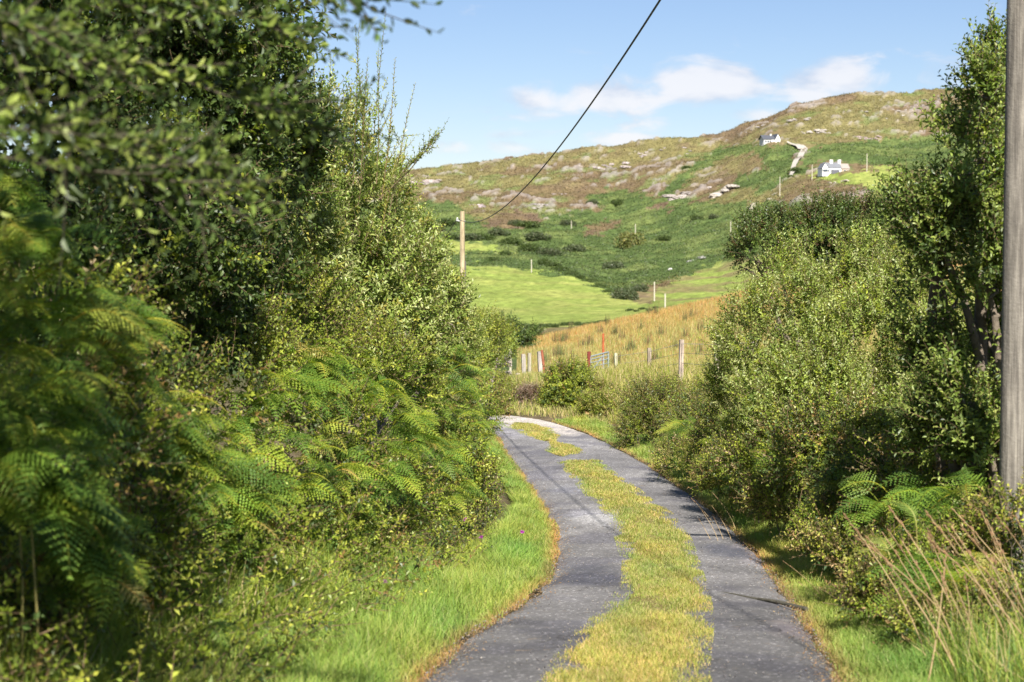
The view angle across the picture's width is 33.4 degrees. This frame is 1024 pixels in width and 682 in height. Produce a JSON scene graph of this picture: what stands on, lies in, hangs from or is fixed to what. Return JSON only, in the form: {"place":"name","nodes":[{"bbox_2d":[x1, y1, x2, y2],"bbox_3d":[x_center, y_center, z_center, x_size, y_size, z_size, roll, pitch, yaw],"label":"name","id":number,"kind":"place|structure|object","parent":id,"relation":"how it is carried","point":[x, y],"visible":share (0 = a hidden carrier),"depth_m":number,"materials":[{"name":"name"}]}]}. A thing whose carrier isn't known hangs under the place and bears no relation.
{"place":"outdoors","nodes":[
{"label":"outdoors","id":0,"kind":"place"},
{"bbox_2d":[4,88,1002,681],"bbox_3d":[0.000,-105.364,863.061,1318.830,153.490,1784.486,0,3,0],"label":"ground","id":1,"kind":"structure","parent":0,"point":[534,294],"depth_m":985.03,"materials":[{"name":"green plant"}]},
{"bbox_2d":[13,422,128,680],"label":"fern","id":2,"kind":"object","parent":1,"relation":"on","point":[22,599],"visible":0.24,"depth_m":7.98,"materials":[{"name":"plant"}]},
{"bbox_2d":[20,494,136,681],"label":"fern","id":3,"kind":"object","parent":1,"relation":"on","point":[35,513],"visible":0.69,"depth_m":7.55,"materials":[{"name":"plant"}]},
{"bbox_2d":[0,226,241,662],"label":"bramble thicket","id":4,"kind":"object","parent":1,"relation":"on","point":[136,491],"visible":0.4,"depth_m":9.68,"materials":[{"name":"green plant"}]},
{"bbox_2d":[0,0,352,451],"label":"hedge tree","id":5,"kind":"object","parent":1,"relation":"on","point":[240,270],"visible":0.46,"depth_m":14.40,"materials":[{"name":"green plant"}]},
{"bbox_2d":[0,0,444,299],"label":"overhanging tree","id":6,"kind":"object","parent":1,"relation":"on","point":[57,38],"visible":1,"depth_m":5.89,"materials":[{"name":"green plant"}]},
{"bbox_2d":[199,618,255,676],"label":"fern","id":7,"kind":"object","parent":1,"relation":"on","point":[218,623],"visible":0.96,"depth_m":9.10,"materials":[{"name":"plant"}]},
{"bbox_2d":[0,158,507,626],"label":"bracken","id":8,"kind":"object","parent":1,"relation":"on","point":[16,231],"visible":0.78,"depth_m":9.04,"materials":[{"name":"green plant"}]},
{"bbox_2d":[0,316,508,681],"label":"undergrowth","id":9,"kind":"object","parent":1,"relation":"on","point":[202,650],"visible":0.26,"depth_m":10.93,"materials":[{"name":"green plant"}]},
{"bbox_2d":[0,423,561,681],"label":"grass","id":10,"kind":"structure","parent":1,"relation":"on","point":[513,561],"depth_m":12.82,"materials":[{"name":"green plant"}]},
{"bbox_2d":[175,246,466,513],"bbox_3d":[-1.753,0.497,18.808,1.960,3.126,7.820,1,3,12],"label":"hazel bush","id":11,"kind":"object","parent":1,"relation":"on","point":[273,332],"visible":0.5,"depth_m":17.09,"materials":[{"name":"green plant"}]},
{"bbox_2d":[152,318,518,580],"bbox_3d":[-1.180,1.200,22.965,2.519,3.695,22.118,0,3,6],"label":"bramble thicket","id":12,"kind":"object","parent":1,"relation":"on","point":[479,477],"visible":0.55,"depth_m":16.14,"materials":[{"name":"green plant"}]},
{"bbox_2d":[198,15,493,490],"bbox_3d":[-1.523,-1.062,23.920,2.962,6.560,11.644,1,3,14],"label":"willow shrub","id":13,"kind":"object","parent":1,"relation":"on","point":[393,238],"visible":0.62,"depth_m":21.08,"materials":[{"name":"green plant"}]},
{"bbox_2d":[347,489,428,532],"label":"fern","id":14,"kind":"object","parent":1,"relation":"on","point":[398,494],"visible":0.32,"depth_m":17.47,"materials":[{"name":"plant"}]},
{"bbox_2d":[410,179,441,184],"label":"rock outcrop","id":15,"kind":"object","parent":1,"relation":"on","point":[426,182],"visible":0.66,"depth_m":1201.43,"materials":[{"name":"stone"}]},
{"bbox_2d":[436,217,459,226],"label":"bush","id":16,"kind":"object","parent":1,"relation":"on","point":[448,221],"visible":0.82,"depth_m":965.79,"materials":[{"name":"green plant"}]},
{"bbox_2d":[442,232,459,239],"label":"bush","id":17,"kind":"object","parent":1,"relation":"on","point":[452,235],"visible":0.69,"depth_m":886.49,"materials":[{"name":"green plant"}]},
{"bbox_2d":[456,211,465,302],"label":"utility pole","id":18,"kind":"object","parent":1,"relation":"on","point":[462,242],"visible":0.48,"depth_m":69.81,"materials":[{"name":"brown wood"}]},
{"bbox_2d":[457,0,660,222],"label":"overhead wire","id":19,"kind":"object","parent":18,"relation":"attached to","point":[638,33],"visible":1,"depth_m":26.22,"materials":[{"name":"metal"}]},
{"bbox_2d":[457,232,484,240],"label":"bush","id":20,"kind":"object","parent":1,"relation":"on","point":[471,236],"visible":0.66,"depth_m":884.50,"materials":[{"name":"green plant"}]},
{"bbox_2d":[435,300,525,414],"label":"bush","id":21,"kind":"object","parent":1,"relation":"on","point":[499,330],"visible":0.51,"depth_m":43.99,"materials":[{"name":"green plant"}]},
{"bbox_2d":[475,232,496,239],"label":"bush","id":22,"kind":"object","parent":1,"relation":"on","point":[487,236],"visible":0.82,"depth_m":888.68,"materials":[{"name":"green plant"}]},
{"bbox_2d":[459,369,521,415],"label":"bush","id":23,"kind":"object","parent":1,"relation":"on","point":[512,394],"visible":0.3,"depth_m":51.56,"materials":[{"name":"green plant"}]},
{"bbox_2d":[487,227,510,235],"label":"bush","id":24,"kind":"object","parent":1,"relation":"on","point":[498,231],"visible":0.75,"depth_m":905.36,"materials":[{"name":"green plant"}]},
{"bbox_2d":[497,357,518,376],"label":"stone heap","id":25,"kind":"object","parent":1,"relation":"on","point":[510,364],"visible":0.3,"depth_m":56.96,"materials":[{"name":"stone"}]},
{"bbox_2d":[498,236,524,245],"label":"bush","id":26,"kind":"object","parent":1,"relation":"on","point":[511,240],"visible":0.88,"depth_m":849.13,"materials":[{"name":"green plant"}]},
{"bbox_2d":[521,354,525,372],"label":"fence post","id":27,"kind":"object","parent":1,"relation":"on","point":[523,361],"visible":0.64,"depth_m":60.05,"materials":[{"name":"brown wood"}]},
{"bbox_2d":[500,309,549,353],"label":"bush","id":28,"kind":"object","parent":1,"relation":"on","point":[529,332],"visible":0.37,"depth_m":94.80,"materials":[{"name":"green plant"}]},
{"bbox_2d":[515,219,541,228],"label":"bush","id":29,"kind":"object","parent":1,"relation":"on","point":[529,224],"visible":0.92,"depth_m":961.23,"materials":[{"name":"green plant"}]},
{"bbox_2d":[516,242,541,251],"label":"bush","id":30,"kind":"object","parent":1,"relation":"on","point":[527,247],"visible":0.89,"depth_m":810.85,"materials":[{"name":"green plant"}]},
{"bbox_2d":[523,230,552,240],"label":"bush","id":31,"kind":"object","parent":1,"relation":"on","point":[536,235],"visible":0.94,"depth_m":888.92,"materials":[{"name":"green plant"}]},
{"bbox_2d":[513,361,566,404],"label":"heather bush","id":32,"kind":"object","parent":1,"relation":"on","point":[529,390],"visible":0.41,"depth_m":51.31,"materials":[{"name":"brown plant"}]},
{"bbox_2d":[537,351,542,373],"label":"fence post","id":33,"kind":"object","parent":1,"relation":"on","point":[539,362],"visible":0.43,"depth_m":60.03,"materials":[{"name":"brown wood"}]},
{"bbox_2d":[537,258,551,264],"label":"bush","id":34,"kind":"object","parent":1,"relation":"on","point":[544,261],"visible":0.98,"depth_m":708.05,"materials":[{"name":"green plant"}]},
{"bbox_2d":[535,247,566,255],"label":"bush","id":35,"kind":"object","parent":1,"relation":"on","point":[550,251],"visible":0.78,"depth_m":773.12,"materials":[{"name":"green plant"}]},
{"bbox_2d":[550,266,569,270],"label":"bush","id":36,"kind":"object","parent":1,"relation":"on","point":[562,268],"visible":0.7,"depth_m":679.44,"materials":[{"name":"green plant"}]},
{"bbox_2d":[528,352,600,410],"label":"bramble bush","id":37,"kind":"object","parent":1,"relation":"on","point":[564,390],"visible":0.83,"depth_m":50.24,"materials":[{"name":"green plant"}]},
{"bbox_2d":[558,219,576,225],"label":"bush","id":38,"kind":"object","parent":1,"relation":"on","point":[566,222],"visible":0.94,"depth_m":965.75,"materials":[{"name":"green plant"}]},
{"bbox_2d":[562,244,586,251],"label":"bush","id":39,"kind":"object","parent":1,"relation":"on","point":[573,248],"visible":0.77,"depth_m":828.06,"materials":[{"name":"green plant"}]},
{"bbox_2d":[587,351,590,368],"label":"gate post","id":40,"kind":"object","parent":1,"relation":"on","point":[588,355],"visible":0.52,"depth_m":60.06,"materials":[{"name":"metal"}]},
{"bbox_2d":[590,351,608,367],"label":"field gate","id":41,"kind":"structure","parent":40,"relation":"attached to","point":[603,353],"depth_m":60.94,"materials":[{"name":"metal"}]},
{"bbox_2d":[572,375,619,417],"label":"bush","id":42,"kind":"object","parent":1,"relation":"on","point":[587,402],"visible":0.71,"depth_m":47.79,"materials":[{"name":"green plant"}]},
{"bbox_2d":[593,161,631,169],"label":"rock outcrop","id":43,"kind":"object","parent":1,"relation":"on","point":[624,166],"visible":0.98,"depth_m":1217.61,"materials":[{"name":"stone"}]},
{"bbox_2d":[601,261,624,268],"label":"bush","id":44,"kind":"object","parent":1,"relation":"on","point":[614,264],"visible":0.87,"depth_m":729.60,"materials":[{"name":"green plant"}]},
{"bbox_2d":[611,198,622,204],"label":"bush","id":45,"kind":"object","parent":1,"relation":"on","point":[618,201],"visible":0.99,"depth_m":1049.24,"materials":[{"name":"green plant"}]},
{"bbox_2d":[610,286,638,300],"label":"bush","id":46,"kind":"object","parent":1,"relation":"on","point":[624,294],"visible":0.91,"depth_m":475.15,"materials":[{"name":"green plant"}]},
{"bbox_2d":[613,229,645,248],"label":"bush","id":47,"kind":"object","parent":1,"relation":"on","point":[628,239],"visible":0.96,"depth_m":847.13,"materials":[{"name":"green plant"}]},
{"bbox_2d":[630,282,649,291],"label":"bush","id":48,"kind":"object","parent":1,"relation":"on","point":[640,288],"visible":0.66,"depth_m":520.17,"materials":[{"name":"green plant"}]},
{"bbox_2d":[593,371,718,435],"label":"weeds","id":49,"kind":"object","parent":1,"relation":"on","point":[608,402],"visible":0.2,"depth_m":47.08,"materials":[{"name":"green plant"}]},
{"bbox_2d":[655,234,671,240],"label":"bush","id":50,"kind":"object","parent":1,"relation":"on","point":[664,237],"visible":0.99,"depth_m":842.54,"materials":[{"name":"green plant"}]},
{"bbox_2d":[662,191,690,200],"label":"rock outcrop","id":51,"kind":"object","parent":1,"relation":"on","point":[674,197],"visible":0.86,"depth_m":1026.96,"materials":[{"name":"stone"}]},
{"bbox_2d":[601,358,756,470],"bbox_3d":[3.317,1.747,33.307,2.759,2.549,12.073,0,3,0],"label":"bramble bush","id":52,"kind":"object","parent":1,"relation":"on","point":[685,404],"visible":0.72,"depth_m":37.68,"materials":[{"name":"green plant"}]},
{"bbox_2d":[401,87,967,286],"bbox_3d":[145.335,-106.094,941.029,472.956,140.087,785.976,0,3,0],"label":"heather","id":53,"kind":"object","parent":1,"relation":"on","point":[645,180],"visible":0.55,"depth_m":1147.40,"materials":[{"name":"brown plant"}]},
{"bbox_2d":[614,340,757,378],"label":"wire fence","id":54,"kind":"object","parent":1,"relation":"on","point":[681,363],"visible":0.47,"depth_m":51.05,"materials":[{"name":"grey wood"}]},
{"bbox_2d":[400,134,989,294],"bbox_3d":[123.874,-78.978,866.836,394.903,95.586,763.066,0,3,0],"label":"bracken","id":55,"kind":"object","parent":1,"relation":"on","point":[633,284],"visible":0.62,"depth_m":875.44,"materials":[{"name":"green plant"}]},
{"bbox_2d":[516,274,900,372],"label":"reeds","id":56,"kind":"object","parent":1,"relation":"on","point":[672,320],"visible":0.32,"depth_m":86.83,"materials":[{"name":"beige plant"}]},
{"bbox_2d":[709,184,739,197],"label":"rock outcrop","id":57,"kind":"object","parent":1,"relation":"on","point":[728,187],"visible":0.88,"depth_m":979.97,"materials":[{"name":"stone"}]},
{"bbox_2d":[758,134,779,145],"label":"white house","id":58,"kind":"structure","parent":1,"relation":"on","point":[763,139],"depth_m":1107.99,"materials":[{"name":"paint"}]},
{"bbox_2d":[551,414,1019,681],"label":"grass","id":59,"kind":"structure","parent":1,"relation":"on","point":[903,662],"depth_m":15.50,"materials":[{"name":"green plant"}]},
{"bbox_2d":[786,167,802,173],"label":"bush","id":60,"kind":"object","parent":1,"relation":"on","point":[796,169],"visible":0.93,"depth_m":954.21,"materials":[{"name":"green plant"}]},
{"bbox_2d":[715,180,913,402],"bbox_3d":[6.771,-0.548,36.405,5.063,5.881,3.302,0,3,0],"label":"hawthorn tree","id":61,"kind":"object","parent":1,"relation":"on","point":[828,210],"visible":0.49,"depth_m":35.51,"materials":[{"name":"green plant"}]},
{"bbox_2d":[802,129,829,133],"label":"rock outcrop","id":62,"kind":"object","parent":1,"relation":"on","point":[819,130],"visible":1,"depth_m":1144.76,"materials":[{"name":"stone"}]},
{"bbox_2d":[616,398,1023,635],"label":"bracken","id":63,"kind":"object","parent":1,"relation":"on","point":[908,496],"visible":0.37,"depth_m":13.14,"materials":[{"name":"green plant"}]},
{"bbox_2d":[691,211,974,514],"bbox_3d":[4.819,0.411,23.509,4.286,4.516,8.697,0,3,0],"label":"willow bush","id":64,"kind":"object","parent":1,"relation":"on","point":[824,314],"visible":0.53,"depth_m":24.09,"materials":[{"name":"green plant"}]},
{"bbox_2d":[644,427,1023,653],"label":"roadside weeds","id":65,"kind":"object","parent":1,"relation":"on","point":[760,500],"visible":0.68,"depth_m":12.97,"materials":[{"name":"green plant"}]},
{"bbox_2d":[818,160,849,176],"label":"cottage","id":66,"kind":"structure","parent":1,"relation":"on","point":[826,169],"depth_m":898.54,"materials":[{"name":"paint"}]},
{"bbox_2d":[647,376,1021,610],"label":"undergrowth","id":67,"kind":"object","parent":1,"relation":"on","point":[832,457],"visible":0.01,"depth_m":26.28,"materials":[{"name":"green plant"}]},
{"bbox_2d":[688,369,999,574],"bbox_3d":[3.861,1.416,18.642,2.261,2.791,10.534,0,3,-4],"label":"bramble thicket","id":68,"kind":"object","parent":1,"relation":"on","point":[810,430],"visible":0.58,"depth_m":19.77,"materials":[{"name":"green plant"}]},
{"bbox_2d":[851,537,895,629],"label":"fern","id":69,"kind":"object","parent":1,"relation":"on","point":[881,550],"visible":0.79,"depth_m":12.53,"materials":[{"name":"plant"}]},
{"bbox_2d":[843,513,924,653],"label":"dry stalk","id":70,"kind":"object","parent":1,"relation":"on","point":[856,529],"visible":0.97,"depth_m":11.09,"materials":[{"name":"beige plant"}]},
{"bbox_2d":[874,499,917,583],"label":"fern","id":71,"kind":"object","parent":1,"relation":"on","point":[909,509],"visible":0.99,"depth_m":12.71,"materials":[{"name":"plant"}]},
{"bbox_2d":[854,535,959,635],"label":"dry stalk","id":72,"kind":"object","parent":1,"relation":"on","point":[870,547],"visible":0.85,"depth_m":11.20,"materials":[{"name":"beige plant"}]},
{"bbox_2d":[881,531,934,627],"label":"dry stalk","id":73,"kind":"object","parent":1,"relation":"on","point":[895,550],"visible":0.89,"depth_m":11.57,"materials":[{"name":"beige plant"}]},
{"bbox_2d":[887,529,931,603],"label":"dry stalk","id":74,"kind":"object","parent":1,"relation":"on","point":[902,551],"visible":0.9,"depth_m":11.77,"materials":[{"name":"beige plant"}]},
{"bbox_2d":[865,535,958,679],"bbox_3d":[2.373,1.608,10.068,0.378,1.021,0.029,-11,-8,-14],"label":"dry stalk","id":75,"kind":"object","parent":1,"relation":"on","point":[889,565],"visible":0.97,"depth_m":10.07,"materials":[{"name":"beige plant"}]},
{"bbox_2d":[888,506,959,625],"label":"dry stalk","id":76,"kind":"object","parent":1,"relation":"on","point":[895,517],"visible":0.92,"depth_m":11.30,"materials":[{"name":"beige plant"}]},
{"bbox_2d":[901,540,960,662],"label":"dry stalk","id":77,"kind":"object","parent":1,"relation":"on","point":[932,594],"visible":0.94,"depth_m":10.42,"materials":[{"name":"beige plant"}]},
{"bbox_2d":[863,0,1006,572],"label":"alder tree","id":78,"kind":"object","parent":1,"relation":"on","point":[948,405],"visible":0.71,"depth_m":14.28,"materials":[{"name":"green plant"}]},
{"bbox_2d":[927,555,946,680],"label":"dry stalk","id":79,"kind":"object","parent":1,"relation":"on","point":[943,578],"visible":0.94,"depth_m":10.11,"materials":[{"name":"beige plant"}]},
{"bbox_2d":[927,599,955,674],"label":"dry stalk","id":80,"kind":"object","parent":1,"relation":"on","point":[939,629],"visible":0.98,"depth_m":10.04,"materials":[{"name":"beige plant"}]},
{"bbox_2d":[934,559,966,632],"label":"dry stalk","id":81,"kind":"object","parent":1,"relation":"on","point":[950,594],"visible":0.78,"depth_m":10.93,"materials":[{"name":"beige plant"}]},
{"bbox_2d":[928,529,979,652],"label":"dry stalk","id":82,"kind":"object","parent":1,"relation":"on","point":[931,536],"visible":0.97,"depth_m":10.07,"materials":[{"name":"beige plant"}]},
{"bbox_2d":[944,525,983,583],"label":"dry stalk","id":83,"kind":"object","parent":1,"relation":"on","point":[961,548],"visible":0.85,"depth_m":11.90,"materials":[{"name":"beige plant"}]},
{"bbox_2d":[964,573,971,644],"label":"dry stalk","id":84,"kind":"object","parent":1,"relation":"on","point":[967,581],"visible":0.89,"depth_m":10.88,"materials":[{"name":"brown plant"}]},
{"bbox_2d":[925,510,1011,654],"bbox_3d":[2.840,1.546,10.564,0.578,1.002,0.016,0,3,5],"label":"dry stalk","id":85,"kind":"object","parent":1,"relation":"on","point":[935,524],"visible":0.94,"depth_m":10.56,"materials":[{"name":"beige plant"}]},
{"bbox_2d":[926,536,1023,636],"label":"dry stalk","id":86,"kind":"object","parent":1,"relation":"on","point":[946,553],"visible":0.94,"depth_m":10.12,"materials":[{"name":"beige plant"}]},
{"bbox_2d":[951,508,1018,584],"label":"dry stalk","id":87,"kind":"object","parent":1,"relation":"on","point":[972,529],"visible":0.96,"depth_m":11.74,"materials":[{"name":"beige plant"}]},
{"bbox_2d":[951,527,1023,657],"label":"dry stalk","id":88,"kind":"object","parent":1,"relation":"on","point":[970,554],"visible":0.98,"depth_m":10.20,"materials":[{"name":"beige plant"}]},
{"bbox_2d":[958,552,1023,581],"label":"fern","id":89,"kind":"object","parent":1,"relation":"on","point":[976,556],"visible":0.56,"depth_m":12.14,"materials":[{"name":"plant"}]},
{"bbox_2d":[960,524,1023,611],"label":"dry stalk","id":90,"kind":"object","parent":1,"relation":"on","point":[973,539],"visible":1,"depth_m":10.40,"materials":[{"name":"beige plant"}]},
{"bbox_2d":[981,511,1010,593],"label":"dry stalk","id":91,"kind":"object","parent":1,"relation":"on","point":[992,538],"visible":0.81,"depth_m":11.40,"materials":[{"name":"beige plant"}]},
{"bbox_2d":[971,532,1022,630],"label":"dry stalk","id":92,"kind":"object","parent":1,"relation":"on","point":[986,554],"visible":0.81,"depth_m":10.60,"materials":[{"name":"beige plant"}]},
{"bbox_2d":[989,565,1007,649],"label":"dry stalk","id":93,"kind":"object","parent":1,"relation":"on","point":[996,587],"visible":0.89,"depth_m":10.37,"materials":[{"name":"beige plant"}]},
{"bbox_2d":[974,558,1023,617],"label":"dry stalk","id":94,"kind":"object","parent":1,"relation":"on","point":[985,570],"visible":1,"depth_m":10.27,"materials":[{"name":"beige plant"}]},
{"bbox_2d":[986,518,1023,602],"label":"dry stalk","id":95,"kind":"object","parent":1,"relation":"on","point":[991,528],"visible":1,"depth_m":10.39,"materials":[{"name":"beige plant"}]},
{"bbox_2d":[996,514,1023,551],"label":"dry stalk","id":96,"kind":"object","parent":1,"relation":"on","point":[1006,526],"visible":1,"depth_m":11.40,"materials":[{"name":"brown plant"}]},
{"bbox_2d":[998,0,1023,582],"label":"utility pole","id":97,"kind":"object","parent":1,"relation":"on","point":[1011,462],"visible":0.6,"depth_m":12.91,"materials":[{"name":"grey wood"}]},
{"bbox_2d":[0,0,1006,173],"label":"sky","id":98,"kind":"structure","parent":0,"point":[513,78],"materials":[{"name":"blue"}]},
{"bbox_2d":[358,413,839,681],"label":"road","id":99,"kind":"structure","parent":0,"point":[548,474],"depth_m":15.76,"materials":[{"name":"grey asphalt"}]},
{"bbox_2d":[520,423,683,681],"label":"mossy strip","id":100,"kind":"object","parent":99,"relation":"on","point":[644,599],"visible":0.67,"depth_m":14.96,"materials":[{"name":"plant"}]},
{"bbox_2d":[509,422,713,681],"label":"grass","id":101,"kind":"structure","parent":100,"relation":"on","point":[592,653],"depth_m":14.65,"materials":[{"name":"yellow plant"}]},
{"bbox_2d":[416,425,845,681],"bbox_3d":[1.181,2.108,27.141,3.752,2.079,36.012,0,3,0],"label":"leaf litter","id":102,"kind":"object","parent":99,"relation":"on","point":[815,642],"visible":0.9,"depth_m":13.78,"materials":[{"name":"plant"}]},
{"bbox_2d":[724,592,808,611],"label":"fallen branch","id":103,"kind":"object","parent":99,"relation":"on","point":[788,604],"visible":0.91,"depth_m":15.11,"materials":[{"name":"wood"}]},
{"bbox_2d":[308,339,968,424],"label":"grass","id":104,"kind":"structure","parent":0,"point":[528,376],"depth_m":50.97,"materials":[{"name":"plant"}]},
{"bbox_2d":[592,356,931,500],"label":"grass","id":105,"kind":"structure","parent":0,"point":[689,367],"depth_m":52.66,"materials":[{"name":"plant"}]},
{"bbox_2d":[787,141,807,174],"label":"gravel track","id":106,"kind":"structure","parent":0,"point":[795,161],"depth_m":1034.10,"materials":[{"name":"gravel"}]},
{"bbox_2d":[800,516,1023,681],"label":"grass","id":107,"kind":"structure","parent":0,"point":[1011,671],"depth_m":10.24,"materials":[{"name":"plant"}]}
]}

